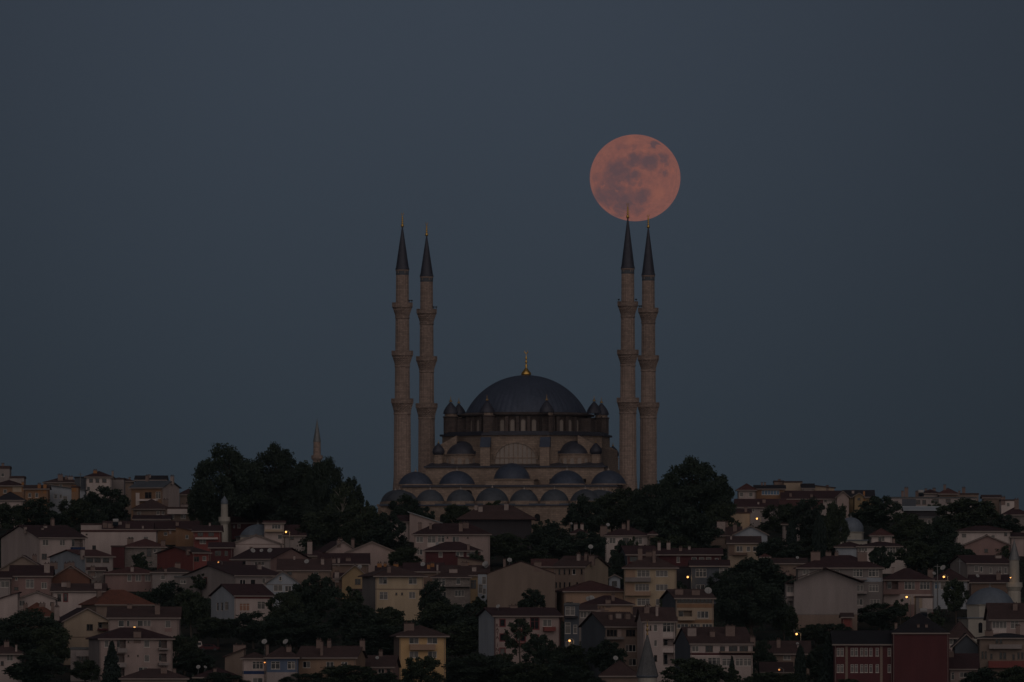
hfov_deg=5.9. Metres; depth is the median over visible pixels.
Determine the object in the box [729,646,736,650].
window
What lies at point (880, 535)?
house
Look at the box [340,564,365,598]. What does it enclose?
house
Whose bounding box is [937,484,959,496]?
house
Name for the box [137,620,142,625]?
window
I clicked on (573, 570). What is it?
house
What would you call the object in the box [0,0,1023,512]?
sky
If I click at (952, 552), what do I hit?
leafy tree
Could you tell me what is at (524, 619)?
window
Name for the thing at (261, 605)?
window
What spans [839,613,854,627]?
shed
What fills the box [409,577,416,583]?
window
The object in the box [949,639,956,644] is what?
window
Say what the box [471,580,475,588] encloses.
window
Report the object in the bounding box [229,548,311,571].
house
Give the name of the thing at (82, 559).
house
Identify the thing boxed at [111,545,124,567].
house
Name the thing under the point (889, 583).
balcony door
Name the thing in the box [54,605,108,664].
house
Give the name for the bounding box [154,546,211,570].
house
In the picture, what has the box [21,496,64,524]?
leafy tree
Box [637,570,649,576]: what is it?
window
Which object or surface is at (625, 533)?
house
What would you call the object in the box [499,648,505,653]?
window
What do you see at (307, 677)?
leafy tree
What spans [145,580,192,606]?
leafy tree
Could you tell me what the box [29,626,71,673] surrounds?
leafy tree
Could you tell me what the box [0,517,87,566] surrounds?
house
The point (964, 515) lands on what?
leafy tree
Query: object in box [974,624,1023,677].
house
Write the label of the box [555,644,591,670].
leafy tree
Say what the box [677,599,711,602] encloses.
window
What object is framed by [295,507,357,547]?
leafy tree
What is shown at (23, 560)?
house
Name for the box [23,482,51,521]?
house
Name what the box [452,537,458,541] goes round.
window
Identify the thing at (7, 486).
house
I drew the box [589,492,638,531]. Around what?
leafy tree
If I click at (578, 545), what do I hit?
leafy tree
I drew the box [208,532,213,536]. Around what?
window
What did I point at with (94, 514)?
leafy tree
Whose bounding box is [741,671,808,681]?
leafy tree
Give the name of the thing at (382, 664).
house
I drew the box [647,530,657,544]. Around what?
house
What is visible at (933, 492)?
house
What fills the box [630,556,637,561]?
window
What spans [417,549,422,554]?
window
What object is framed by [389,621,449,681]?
house
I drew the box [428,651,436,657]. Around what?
window
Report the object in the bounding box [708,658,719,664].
window
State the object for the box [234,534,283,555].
house
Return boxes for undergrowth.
[0,511,1023,681]
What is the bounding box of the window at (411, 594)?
[409,592,415,598]
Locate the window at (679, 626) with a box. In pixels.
[677,624,687,628]
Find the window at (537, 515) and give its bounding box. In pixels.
[533,513,540,521]
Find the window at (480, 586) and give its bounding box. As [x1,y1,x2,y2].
[478,584,482,592]
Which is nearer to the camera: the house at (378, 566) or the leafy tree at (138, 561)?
the house at (378, 566)
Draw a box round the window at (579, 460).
[577,457,581,463]
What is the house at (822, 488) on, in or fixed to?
on the ground
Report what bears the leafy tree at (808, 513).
on the ground
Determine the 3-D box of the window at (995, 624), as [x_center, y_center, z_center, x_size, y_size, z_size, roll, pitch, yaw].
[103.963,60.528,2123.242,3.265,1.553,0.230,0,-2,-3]
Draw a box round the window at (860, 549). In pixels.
[859,548,867,551]
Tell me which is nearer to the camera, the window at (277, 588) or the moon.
the window at (277, 588)
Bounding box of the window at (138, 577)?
[135,575,140,580]
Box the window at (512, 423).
[509,418,515,430]
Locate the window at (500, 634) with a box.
[499,633,505,641]
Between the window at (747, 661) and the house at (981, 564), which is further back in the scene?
the house at (981, 564)
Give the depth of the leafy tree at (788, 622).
2180.57 m
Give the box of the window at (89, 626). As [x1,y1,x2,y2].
[86,624,92,630]
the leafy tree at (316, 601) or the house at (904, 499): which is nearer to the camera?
the leafy tree at (316, 601)
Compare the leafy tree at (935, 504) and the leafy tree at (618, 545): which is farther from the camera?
the leafy tree at (935, 504)
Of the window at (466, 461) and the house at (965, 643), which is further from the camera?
the window at (466, 461)
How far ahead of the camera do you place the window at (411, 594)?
2256.66 m
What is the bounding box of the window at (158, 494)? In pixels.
[156,492,160,498]
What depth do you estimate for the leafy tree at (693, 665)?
2001.16 m
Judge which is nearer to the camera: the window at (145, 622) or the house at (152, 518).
the window at (145, 622)
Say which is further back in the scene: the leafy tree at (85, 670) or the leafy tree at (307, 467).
the leafy tree at (307, 467)
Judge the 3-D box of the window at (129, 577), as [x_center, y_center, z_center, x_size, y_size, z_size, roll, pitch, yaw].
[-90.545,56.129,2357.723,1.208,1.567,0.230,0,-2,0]
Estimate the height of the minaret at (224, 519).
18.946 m
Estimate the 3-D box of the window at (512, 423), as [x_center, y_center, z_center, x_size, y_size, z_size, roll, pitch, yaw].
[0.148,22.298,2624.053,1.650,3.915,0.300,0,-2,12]
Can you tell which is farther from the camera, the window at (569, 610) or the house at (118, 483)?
the house at (118, 483)
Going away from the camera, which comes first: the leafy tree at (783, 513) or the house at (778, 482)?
the leafy tree at (783, 513)
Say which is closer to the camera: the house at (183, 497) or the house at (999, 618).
the house at (999, 618)
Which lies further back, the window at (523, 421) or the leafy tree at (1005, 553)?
the window at (523, 421)
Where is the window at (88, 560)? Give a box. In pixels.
[86,558,92,562]
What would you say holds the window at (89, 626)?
in the house at (81, 624)
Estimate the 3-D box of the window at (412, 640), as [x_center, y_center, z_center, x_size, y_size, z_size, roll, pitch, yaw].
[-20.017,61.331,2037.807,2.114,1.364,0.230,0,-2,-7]
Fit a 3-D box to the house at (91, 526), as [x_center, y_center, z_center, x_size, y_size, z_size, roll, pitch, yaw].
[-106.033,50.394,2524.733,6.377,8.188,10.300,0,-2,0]
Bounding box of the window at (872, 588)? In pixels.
[869,585,877,591]
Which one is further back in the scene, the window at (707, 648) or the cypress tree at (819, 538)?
the cypress tree at (819, 538)
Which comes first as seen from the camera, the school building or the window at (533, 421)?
the school building
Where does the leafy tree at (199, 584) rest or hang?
on the ground
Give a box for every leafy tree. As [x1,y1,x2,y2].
[0,502,27,531]
[0,608,68,664]
[2,650,69,681]
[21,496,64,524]
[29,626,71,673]
[56,498,91,529]
[69,659,101,681]
[82,485,130,520]
[86,504,108,522]
[131,552,148,568]
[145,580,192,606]
[170,635,203,674]
[173,652,216,674]
[174,588,210,636]
[186,483,213,524]
[187,442,268,541]
[189,573,206,596]
[194,616,239,645]
[223,610,271,648]
[249,441,305,520]
[256,611,341,653]
[264,591,305,623]
[278,673,326,681]
[280,460,321,490]
[290,573,342,623]
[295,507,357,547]
[298,456,343,519]
[310,664,378,681]
[324,482,358,526]
[328,602,379,642]
[335,476,364,529]
[337,624,403,654]
[339,503,380,547]
[341,586,364,613]
[361,511,406,549]
[361,606,404,626]
[367,672,406,681]
[387,493,419,514]
[388,546,422,565]
[400,655,446,681]
[415,506,434,519]
[415,601,463,629]
[417,578,452,619]
[440,504,470,522]
[440,603,482,635]
[440,652,516,681]
[469,550,484,560]
[472,595,486,608]
[485,500,500,504]
[490,532,532,565]
[494,653,513,665]
[498,661,553,681]
[501,618,532,661]
[505,550,554,563]
[517,588,545,606]
[521,634,564,665]
[525,521,574,559]
[531,519,549,539]
[533,663,600,681]
[555,531,608,555]
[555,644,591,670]
[560,493,606,536]
[584,639,627,672]
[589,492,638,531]
[607,487,649,530]
[608,551,625,586]
[610,539,625,559]
[624,480,684,535]
[627,536,638,545]
[642,535,699,547]
[655,507,723,544]
[659,657,726,681]
[660,455,735,545]
[676,581,686,588]
[695,544,726,556]
[702,476,734,513]
[703,571,733,611]
[705,502,741,526]
[714,572,789,637]
[721,556,795,594]
[721,665,741,681]
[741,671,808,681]
[753,639,777,670]
[754,536,803,557]
[758,503,805,533]
[772,603,798,640]
[788,496,828,538]
[792,537,835,557]
[797,623,828,645]
[816,623,852,640]
[823,500,850,544]
[837,678,861,681]
[848,495,902,529]
[857,602,903,629]
[868,546,895,569]
[886,512,925,550]
[892,599,908,624]
[893,539,938,571]
[916,516,958,553]
[927,610,945,624]
[928,500,940,505]
[928,541,970,569]
[935,497,1002,529]
[941,577,969,622]
[960,666,1011,681]
[991,514,1023,532]
[994,665,1023,681]
[997,545,1010,558]
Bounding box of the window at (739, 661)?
[736,658,742,665]
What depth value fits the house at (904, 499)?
2672.06 m
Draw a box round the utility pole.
[934,564,940,608]
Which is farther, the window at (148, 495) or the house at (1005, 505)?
the house at (1005, 505)
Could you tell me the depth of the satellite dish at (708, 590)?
2128.55 m
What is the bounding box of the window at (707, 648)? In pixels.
[705,646,712,651]
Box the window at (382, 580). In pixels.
[379,577,386,583]
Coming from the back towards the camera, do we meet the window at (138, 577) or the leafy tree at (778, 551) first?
the leafy tree at (778, 551)
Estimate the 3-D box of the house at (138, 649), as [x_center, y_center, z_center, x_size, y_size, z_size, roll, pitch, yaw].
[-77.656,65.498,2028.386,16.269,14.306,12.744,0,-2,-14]
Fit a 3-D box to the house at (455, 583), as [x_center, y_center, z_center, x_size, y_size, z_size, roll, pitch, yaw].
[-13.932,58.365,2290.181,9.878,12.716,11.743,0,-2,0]
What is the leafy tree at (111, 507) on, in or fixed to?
on the ground
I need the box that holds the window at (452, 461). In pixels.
[450,457,455,463]
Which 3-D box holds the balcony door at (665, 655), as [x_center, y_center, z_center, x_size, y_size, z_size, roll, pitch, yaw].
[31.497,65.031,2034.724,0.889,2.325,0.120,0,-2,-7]
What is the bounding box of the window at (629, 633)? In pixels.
[626,630,634,636]
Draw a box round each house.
[0,463,11,481]
[0,480,24,498]
[0,492,26,526]
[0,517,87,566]
[0,554,40,570]
[0,571,12,597]
[0,592,21,619]
[0,640,25,681]
[9,476,25,484]
[9,561,57,596]
[18,590,59,611]
[20,602,59,627]
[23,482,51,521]
[42,473,74,487]
[47,484,87,512]
[47,548,115,574]
[50,580,107,616]
[52,561,92,582]
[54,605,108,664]
[70,647,88,680]
[71,484,80,520]
[74,477,85,489]
[78,589,154,616]
[80,523,101,529]
[80,530,157,554]
[84,469,114,510]
[85,627,175,681]
[86,565,107,582]
[102,520,154,529]
[102,565,151,591]
[106,603,182,661]
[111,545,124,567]
[113,478,125,510]
[118,477,135,514]
[118,665,190,681]
[125,537,168,566]
[128,474,181,519]
[131,498,168,520]
[132,515,172,520]
[134,474,168,481]
[149,562,190,592]
[154,520,199,544]
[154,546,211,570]
[165,503,197,520]
[174,526,192,545]
[174,576,192,593]
[179,489,190,506]
[181,563,278,598]
[191,522,223,551]
[192,667,241,681]
[207,561,242,564]
[208,542,235,560]
[208,584,274,624]
[222,643,247,678]
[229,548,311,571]
[231,516,263,538]
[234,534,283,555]
[240,644,268,681]
[262,521,286,547]
[263,645,301,681]
[264,570,300,606]
[276,555,331,586]
[282,525,306,550]
[297,638,367,681]
[305,540,322,558]
[317,553,370,581]
[318,537,354,552]
[333,570,344,588]
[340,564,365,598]
[344,541,394,571]
[358,565,427,619]
[365,649,400,678]
[375,561,401,570]
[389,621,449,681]
[390,515,409,541]
[402,561,444,593]
[408,512,441,541]
[412,521,491,564]
[422,542,482,564]
[430,567,472,606]
[440,561,489,603]
[456,556,483,564]
[475,604,563,664]
[477,573,486,602]
[487,559,555,606]
[531,559,557,571]
[551,552,610,608]
[555,581,623,621]
[564,603,579,646]
[570,523,587,539]
[578,611,636,677]
[579,604,597,645]
[580,593,634,613]
[596,606,608,611]
[598,660,637,681]
[600,521,648,562]
[608,573,621,587]
[618,545,659,588]
[621,547,678,606]
[632,604,659,616]
[635,605,677,681]
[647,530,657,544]
[657,541,722,565]
[659,587,715,638]
[673,624,754,681]
[676,566,689,588]
[688,560,729,603]
[705,520,741,552]
[725,536,761,567]
[728,512,749,528]
[731,525,768,541]
[734,498,785,526]
[734,507,751,513]
[735,483,757,498]
[753,482,785,498]
[755,638,811,673]
[758,553,771,557]
[758,662,793,674]
[770,558,807,575]
[773,479,783,484]
[778,500,822,527]
[779,567,794,599]
[780,491,840,514]
[781,521,799,540]
[783,481,802,490]
[784,583,793,632]
[785,567,864,631]
[793,550,884,621]
[800,483,814,490]
[813,485,835,490]
[833,541,859,556]
[834,490,850,517]
[843,490,874,512]
[852,492,864,512]
[854,538,905,573]
[867,528,893,542]
[883,567,934,616]
[884,486,976,519]
[914,596,933,619]
[917,516,938,536]
[923,487,938,496]
[927,568,969,608]
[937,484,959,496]
[948,553,1008,589]
[949,621,974,650]
[949,649,979,681]
[950,633,977,671]
[955,526,1011,543]
[958,486,978,500]
[962,534,1011,559]
[967,571,1008,595]
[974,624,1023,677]
[980,495,1001,518]
[983,602,1023,634]
[999,496,1015,513]
[1001,498,1023,532]
[1009,533,1023,555]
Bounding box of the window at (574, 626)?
[573,625,576,633]
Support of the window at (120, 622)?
in the house at (157, 618)
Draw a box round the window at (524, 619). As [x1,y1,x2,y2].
[516,618,525,627]
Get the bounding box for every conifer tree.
[100,640,121,681]
[728,656,735,672]
[817,635,832,681]
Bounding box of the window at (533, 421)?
[531,418,536,430]
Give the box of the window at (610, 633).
[607,630,617,636]
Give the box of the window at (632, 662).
[629,659,635,665]
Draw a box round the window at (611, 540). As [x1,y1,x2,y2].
[609,538,615,543]
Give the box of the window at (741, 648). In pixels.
[739,646,747,650]
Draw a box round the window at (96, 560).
[94,558,100,562]
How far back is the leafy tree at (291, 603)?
2198.24 m
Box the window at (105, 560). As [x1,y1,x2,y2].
[103,558,108,562]
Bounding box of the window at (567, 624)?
[565,622,569,633]
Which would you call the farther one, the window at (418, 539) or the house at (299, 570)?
the window at (418, 539)
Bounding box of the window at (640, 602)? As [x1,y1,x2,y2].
[637,599,649,605]
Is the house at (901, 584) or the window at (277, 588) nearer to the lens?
the house at (901, 584)
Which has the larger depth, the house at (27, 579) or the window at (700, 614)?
the house at (27, 579)
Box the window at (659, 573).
[656,570,667,576]
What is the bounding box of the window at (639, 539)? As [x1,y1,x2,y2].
[635,537,641,543]
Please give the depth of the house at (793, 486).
2745.20 m
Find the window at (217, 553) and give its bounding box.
[215,551,220,555]
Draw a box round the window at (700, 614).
[697,611,707,617]
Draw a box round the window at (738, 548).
[736,546,742,551]
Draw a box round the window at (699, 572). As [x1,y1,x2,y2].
[696,569,705,576]
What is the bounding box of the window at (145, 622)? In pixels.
[143,620,150,625]
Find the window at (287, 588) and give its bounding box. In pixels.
[285,586,290,591]
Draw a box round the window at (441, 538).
[438,535,444,542]
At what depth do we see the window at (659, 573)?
2240.73 m
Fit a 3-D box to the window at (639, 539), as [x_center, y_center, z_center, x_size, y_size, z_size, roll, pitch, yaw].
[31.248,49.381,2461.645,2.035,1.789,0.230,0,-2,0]
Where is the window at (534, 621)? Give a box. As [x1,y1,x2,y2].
[530,617,539,629]
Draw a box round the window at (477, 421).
[476,419,478,430]
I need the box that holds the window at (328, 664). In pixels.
[326,662,333,666]
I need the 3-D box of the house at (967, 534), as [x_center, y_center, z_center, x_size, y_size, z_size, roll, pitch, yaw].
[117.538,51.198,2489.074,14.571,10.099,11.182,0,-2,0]
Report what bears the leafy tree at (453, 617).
on the ground
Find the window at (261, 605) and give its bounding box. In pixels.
[258,601,264,608]
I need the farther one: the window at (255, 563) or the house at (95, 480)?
the house at (95, 480)
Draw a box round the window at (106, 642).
[104,640,108,647]
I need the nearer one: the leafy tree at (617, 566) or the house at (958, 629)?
the house at (958, 629)
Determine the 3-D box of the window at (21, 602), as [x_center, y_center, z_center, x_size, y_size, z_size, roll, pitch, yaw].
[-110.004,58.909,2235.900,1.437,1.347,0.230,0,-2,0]
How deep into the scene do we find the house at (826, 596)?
2208.85 m
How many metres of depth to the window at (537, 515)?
2566.51 m
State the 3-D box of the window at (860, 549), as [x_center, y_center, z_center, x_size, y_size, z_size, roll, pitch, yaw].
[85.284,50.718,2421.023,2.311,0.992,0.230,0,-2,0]
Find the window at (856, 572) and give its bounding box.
[853,569,862,576]
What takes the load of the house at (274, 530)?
on the ground
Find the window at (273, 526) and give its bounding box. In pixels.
[272,525,280,528]
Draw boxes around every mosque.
[235,523,263,540]
[377,351,626,533]
[839,516,867,544]
[957,586,1012,642]
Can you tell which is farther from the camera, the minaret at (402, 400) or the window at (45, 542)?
the minaret at (402, 400)
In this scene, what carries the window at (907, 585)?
in the house at (901, 584)
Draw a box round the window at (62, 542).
[60,540,64,545]
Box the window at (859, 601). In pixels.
[857,599,862,604]
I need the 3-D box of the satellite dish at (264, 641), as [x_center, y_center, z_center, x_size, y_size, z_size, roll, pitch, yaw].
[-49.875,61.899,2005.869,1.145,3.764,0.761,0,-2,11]
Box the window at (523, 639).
[516,635,525,641]
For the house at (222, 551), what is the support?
on the ground
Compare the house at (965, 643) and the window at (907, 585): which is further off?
the window at (907, 585)
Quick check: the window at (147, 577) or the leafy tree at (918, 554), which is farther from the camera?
the leafy tree at (918, 554)
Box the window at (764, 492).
[762,490,778,494]
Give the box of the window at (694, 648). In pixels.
[692,646,698,651]
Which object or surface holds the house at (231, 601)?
on the ground
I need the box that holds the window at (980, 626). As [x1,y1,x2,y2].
[977,621,983,633]
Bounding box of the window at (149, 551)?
[147,549,151,556]
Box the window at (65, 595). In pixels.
[63,593,67,601]
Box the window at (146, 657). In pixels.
[144,655,148,661]
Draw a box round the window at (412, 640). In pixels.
[409,637,418,643]
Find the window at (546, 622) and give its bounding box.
[543,619,551,626]
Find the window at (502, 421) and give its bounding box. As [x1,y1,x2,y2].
[499,418,504,430]
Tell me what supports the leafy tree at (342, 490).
on the ground
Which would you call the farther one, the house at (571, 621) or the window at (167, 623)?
the house at (571, 621)
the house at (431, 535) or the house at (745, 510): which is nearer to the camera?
the house at (431, 535)
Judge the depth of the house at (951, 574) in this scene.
2294.56 m
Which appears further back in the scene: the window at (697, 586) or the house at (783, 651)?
the window at (697, 586)
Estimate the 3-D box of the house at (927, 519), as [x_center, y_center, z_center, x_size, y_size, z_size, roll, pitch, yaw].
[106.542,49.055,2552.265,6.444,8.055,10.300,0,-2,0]
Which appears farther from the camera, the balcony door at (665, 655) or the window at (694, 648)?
the balcony door at (665, 655)
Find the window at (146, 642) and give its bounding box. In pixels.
[144,640,149,647]
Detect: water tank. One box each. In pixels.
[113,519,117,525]
[918,490,923,495]
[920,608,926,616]
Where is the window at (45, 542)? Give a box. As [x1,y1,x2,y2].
[42,540,48,545]
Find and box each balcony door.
[664,654,667,664]
[887,581,891,588]
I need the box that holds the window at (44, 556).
[41,554,46,559]
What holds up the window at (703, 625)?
in the house at (694, 607)
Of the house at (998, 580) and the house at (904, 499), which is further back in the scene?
the house at (904, 499)
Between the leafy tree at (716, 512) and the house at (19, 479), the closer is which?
the leafy tree at (716, 512)
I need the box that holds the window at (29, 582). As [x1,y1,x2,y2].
[26,579,33,587]
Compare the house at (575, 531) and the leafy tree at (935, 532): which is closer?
the leafy tree at (935, 532)
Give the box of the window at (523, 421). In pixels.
[520,418,525,430]
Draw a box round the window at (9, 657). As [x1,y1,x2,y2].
[7,655,12,660]
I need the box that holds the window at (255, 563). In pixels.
[254,562,264,565]
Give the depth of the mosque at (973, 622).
2164.06 m
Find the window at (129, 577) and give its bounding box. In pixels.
[127,575,131,580]
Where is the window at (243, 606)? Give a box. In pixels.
[240,603,249,610]
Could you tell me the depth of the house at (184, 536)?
2509.75 m
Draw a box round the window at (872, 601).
[870,599,879,604]
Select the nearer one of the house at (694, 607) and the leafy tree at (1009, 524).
the house at (694, 607)
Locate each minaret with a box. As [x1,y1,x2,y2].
[219,496,229,541]
[311,421,322,464]
[391,213,412,489]
[416,222,437,474]
[617,203,638,494]
[636,620,658,681]
[638,214,658,496]
[1006,538,1022,602]
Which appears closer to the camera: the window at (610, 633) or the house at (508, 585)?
the window at (610, 633)
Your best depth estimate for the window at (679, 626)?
2123.56 m
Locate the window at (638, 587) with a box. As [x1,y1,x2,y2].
[635,584,648,590]
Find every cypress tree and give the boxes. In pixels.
[793,644,806,680]
[811,512,826,557]
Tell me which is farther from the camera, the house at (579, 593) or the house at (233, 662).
the house at (579, 593)
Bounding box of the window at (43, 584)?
[41,582,46,588]
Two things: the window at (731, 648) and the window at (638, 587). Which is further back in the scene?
the window at (638, 587)
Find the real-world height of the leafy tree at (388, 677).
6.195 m
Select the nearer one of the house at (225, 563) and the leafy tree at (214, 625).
the leafy tree at (214, 625)
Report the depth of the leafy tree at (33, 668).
2007.79 m
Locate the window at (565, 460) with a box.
[563,457,567,463]
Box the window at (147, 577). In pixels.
[145,575,150,580]
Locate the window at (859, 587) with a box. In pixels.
[857,585,862,590]
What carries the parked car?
on the ground
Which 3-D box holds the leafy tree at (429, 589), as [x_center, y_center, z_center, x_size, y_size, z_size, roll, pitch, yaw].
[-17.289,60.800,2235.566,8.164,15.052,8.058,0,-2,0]
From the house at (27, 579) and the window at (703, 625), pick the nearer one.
the window at (703, 625)
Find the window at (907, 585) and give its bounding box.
[904,582,914,589]
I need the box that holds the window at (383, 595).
[379,592,387,599]
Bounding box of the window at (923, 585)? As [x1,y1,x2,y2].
[919,582,929,589]
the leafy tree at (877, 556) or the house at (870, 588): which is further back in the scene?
the leafy tree at (877, 556)
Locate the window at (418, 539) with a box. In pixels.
[416,537,423,542]
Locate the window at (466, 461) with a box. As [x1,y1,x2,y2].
[464,457,469,463]
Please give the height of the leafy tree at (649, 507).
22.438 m
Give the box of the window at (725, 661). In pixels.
[722,658,730,665]
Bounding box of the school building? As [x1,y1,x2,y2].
[830,613,950,681]
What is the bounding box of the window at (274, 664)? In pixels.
[271,661,279,668]
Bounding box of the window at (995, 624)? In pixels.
[992,621,1006,628]
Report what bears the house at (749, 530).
on the ground
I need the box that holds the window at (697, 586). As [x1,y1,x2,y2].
[696,585,704,588]
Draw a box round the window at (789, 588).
[787,586,792,591]
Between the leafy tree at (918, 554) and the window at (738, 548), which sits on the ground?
the leafy tree at (918, 554)
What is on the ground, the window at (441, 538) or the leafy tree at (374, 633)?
the leafy tree at (374, 633)
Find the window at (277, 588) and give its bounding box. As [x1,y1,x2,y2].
[273,585,282,591]
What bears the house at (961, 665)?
on the ground
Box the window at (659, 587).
[656,584,667,590]
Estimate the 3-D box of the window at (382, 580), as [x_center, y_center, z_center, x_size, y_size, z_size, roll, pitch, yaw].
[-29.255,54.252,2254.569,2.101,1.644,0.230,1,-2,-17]
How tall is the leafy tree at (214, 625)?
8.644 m
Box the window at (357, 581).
[355,579,360,584]
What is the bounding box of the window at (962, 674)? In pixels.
[959,672,966,677]
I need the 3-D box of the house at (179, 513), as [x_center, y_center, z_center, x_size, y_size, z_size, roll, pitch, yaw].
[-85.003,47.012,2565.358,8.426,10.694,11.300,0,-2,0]
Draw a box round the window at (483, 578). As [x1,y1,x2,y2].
[482,577,486,584]
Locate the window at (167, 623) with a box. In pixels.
[165,621,170,626]
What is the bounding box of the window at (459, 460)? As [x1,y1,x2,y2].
[457,457,462,463]
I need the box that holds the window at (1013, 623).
[1011,621,1018,628]
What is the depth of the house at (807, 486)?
2739.65 m
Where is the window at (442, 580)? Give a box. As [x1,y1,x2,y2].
[438,578,444,585]
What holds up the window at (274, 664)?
in the house at (282, 662)
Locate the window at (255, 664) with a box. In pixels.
[252,661,262,668]
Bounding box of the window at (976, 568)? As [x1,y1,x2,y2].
[974,566,978,571]
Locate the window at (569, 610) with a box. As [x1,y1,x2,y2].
[565,606,574,615]
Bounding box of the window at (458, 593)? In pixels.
[454,590,464,596]
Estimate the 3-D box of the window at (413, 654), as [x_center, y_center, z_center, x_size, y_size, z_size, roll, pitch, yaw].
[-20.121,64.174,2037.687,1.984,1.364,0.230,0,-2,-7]
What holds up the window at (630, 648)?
in the house at (619, 627)
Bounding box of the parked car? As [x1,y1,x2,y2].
[200,644,219,650]
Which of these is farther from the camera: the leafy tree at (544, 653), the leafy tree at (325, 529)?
the leafy tree at (325, 529)
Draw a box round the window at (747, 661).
[744,658,750,665]
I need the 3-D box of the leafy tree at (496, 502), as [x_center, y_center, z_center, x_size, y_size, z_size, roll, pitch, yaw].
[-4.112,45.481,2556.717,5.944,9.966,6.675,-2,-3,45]
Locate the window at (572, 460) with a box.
[569,457,574,463]
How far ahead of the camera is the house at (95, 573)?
2366.70 m
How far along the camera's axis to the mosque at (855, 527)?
2490.44 m
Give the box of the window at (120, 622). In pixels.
[118,620,123,626]
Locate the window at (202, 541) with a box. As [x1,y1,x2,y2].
[200,539,205,543]
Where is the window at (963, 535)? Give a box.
[961,533,966,537]
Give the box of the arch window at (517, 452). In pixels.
[493,441,537,463]
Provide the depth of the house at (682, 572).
2326.15 m
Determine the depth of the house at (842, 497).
2678.06 m
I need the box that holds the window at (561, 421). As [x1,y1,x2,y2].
[559,418,563,430]
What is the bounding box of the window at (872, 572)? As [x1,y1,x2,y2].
[869,569,878,576]
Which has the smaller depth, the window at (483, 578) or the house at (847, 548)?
the window at (483, 578)
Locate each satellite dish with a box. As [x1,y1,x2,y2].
[262,639,266,655]
[704,587,711,593]
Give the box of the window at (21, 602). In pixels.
[19,600,24,605]
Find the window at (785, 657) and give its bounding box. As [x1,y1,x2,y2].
[783,655,790,659]
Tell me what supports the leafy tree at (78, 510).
on the ground
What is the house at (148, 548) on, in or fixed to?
on the ground
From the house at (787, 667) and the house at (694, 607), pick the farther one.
the house at (694, 607)
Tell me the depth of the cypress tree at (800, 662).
2009.53 m
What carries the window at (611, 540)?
in the house at (625, 533)
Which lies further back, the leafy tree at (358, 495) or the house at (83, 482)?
the house at (83, 482)
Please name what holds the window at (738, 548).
in the house at (739, 548)
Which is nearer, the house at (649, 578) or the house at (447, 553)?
the house at (649, 578)
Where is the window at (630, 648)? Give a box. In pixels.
[625,645,635,651]
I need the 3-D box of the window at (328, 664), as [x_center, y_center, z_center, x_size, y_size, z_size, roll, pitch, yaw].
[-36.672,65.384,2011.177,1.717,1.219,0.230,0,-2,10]
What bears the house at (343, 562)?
on the ground
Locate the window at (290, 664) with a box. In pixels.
[287,661,294,668]
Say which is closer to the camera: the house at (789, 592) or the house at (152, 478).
the house at (789, 592)
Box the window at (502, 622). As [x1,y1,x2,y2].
[499,619,505,626]
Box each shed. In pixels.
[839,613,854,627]
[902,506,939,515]
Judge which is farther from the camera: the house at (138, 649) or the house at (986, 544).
the house at (986, 544)
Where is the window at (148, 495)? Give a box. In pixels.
[144,492,151,498]
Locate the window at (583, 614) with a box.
[580,611,586,617]
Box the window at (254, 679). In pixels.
[253,678,262,681]
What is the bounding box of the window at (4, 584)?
[0,581,8,587]
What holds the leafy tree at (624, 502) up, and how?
on the ground
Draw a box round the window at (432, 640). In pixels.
[427,637,436,643]
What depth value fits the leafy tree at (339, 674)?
2000.50 m
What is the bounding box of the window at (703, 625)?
[702,624,711,626]
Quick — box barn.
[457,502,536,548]
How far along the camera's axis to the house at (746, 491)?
2690.14 m
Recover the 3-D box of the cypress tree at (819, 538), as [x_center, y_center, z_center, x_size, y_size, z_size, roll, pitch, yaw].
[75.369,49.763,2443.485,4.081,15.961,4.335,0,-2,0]
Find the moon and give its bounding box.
[590,134,679,220]
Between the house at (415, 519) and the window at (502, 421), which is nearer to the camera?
the house at (415, 519)
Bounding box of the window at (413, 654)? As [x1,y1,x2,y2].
[410,651,417,657]
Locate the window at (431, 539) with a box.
[428,536,435,542]
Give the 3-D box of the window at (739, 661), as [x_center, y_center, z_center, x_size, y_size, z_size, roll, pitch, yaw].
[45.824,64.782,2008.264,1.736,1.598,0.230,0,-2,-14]
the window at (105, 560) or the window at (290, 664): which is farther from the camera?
the window at (105, 560)
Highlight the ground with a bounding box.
[0,515,1023,681]
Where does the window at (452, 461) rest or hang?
in the mosque at (538, 448)
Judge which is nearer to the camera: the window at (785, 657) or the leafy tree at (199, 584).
the window at (785, 657)
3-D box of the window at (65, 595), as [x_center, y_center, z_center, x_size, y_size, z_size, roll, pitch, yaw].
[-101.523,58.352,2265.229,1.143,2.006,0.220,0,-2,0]
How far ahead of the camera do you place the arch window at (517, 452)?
2619.04 m
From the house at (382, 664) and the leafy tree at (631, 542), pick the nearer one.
the house at (382, 664)
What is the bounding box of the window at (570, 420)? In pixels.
[569,419,571,430]
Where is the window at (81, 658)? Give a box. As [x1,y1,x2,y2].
[79,656,85,660]
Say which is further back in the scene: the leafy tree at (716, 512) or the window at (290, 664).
the leafy tree at (716, 512)
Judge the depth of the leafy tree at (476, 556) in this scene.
2398.64 m
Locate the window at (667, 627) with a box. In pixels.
[663,623,673,631]
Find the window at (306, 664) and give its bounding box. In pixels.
[303,661,309,667]
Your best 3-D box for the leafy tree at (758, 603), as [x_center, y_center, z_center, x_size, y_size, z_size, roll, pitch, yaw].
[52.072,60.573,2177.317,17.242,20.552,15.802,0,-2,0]

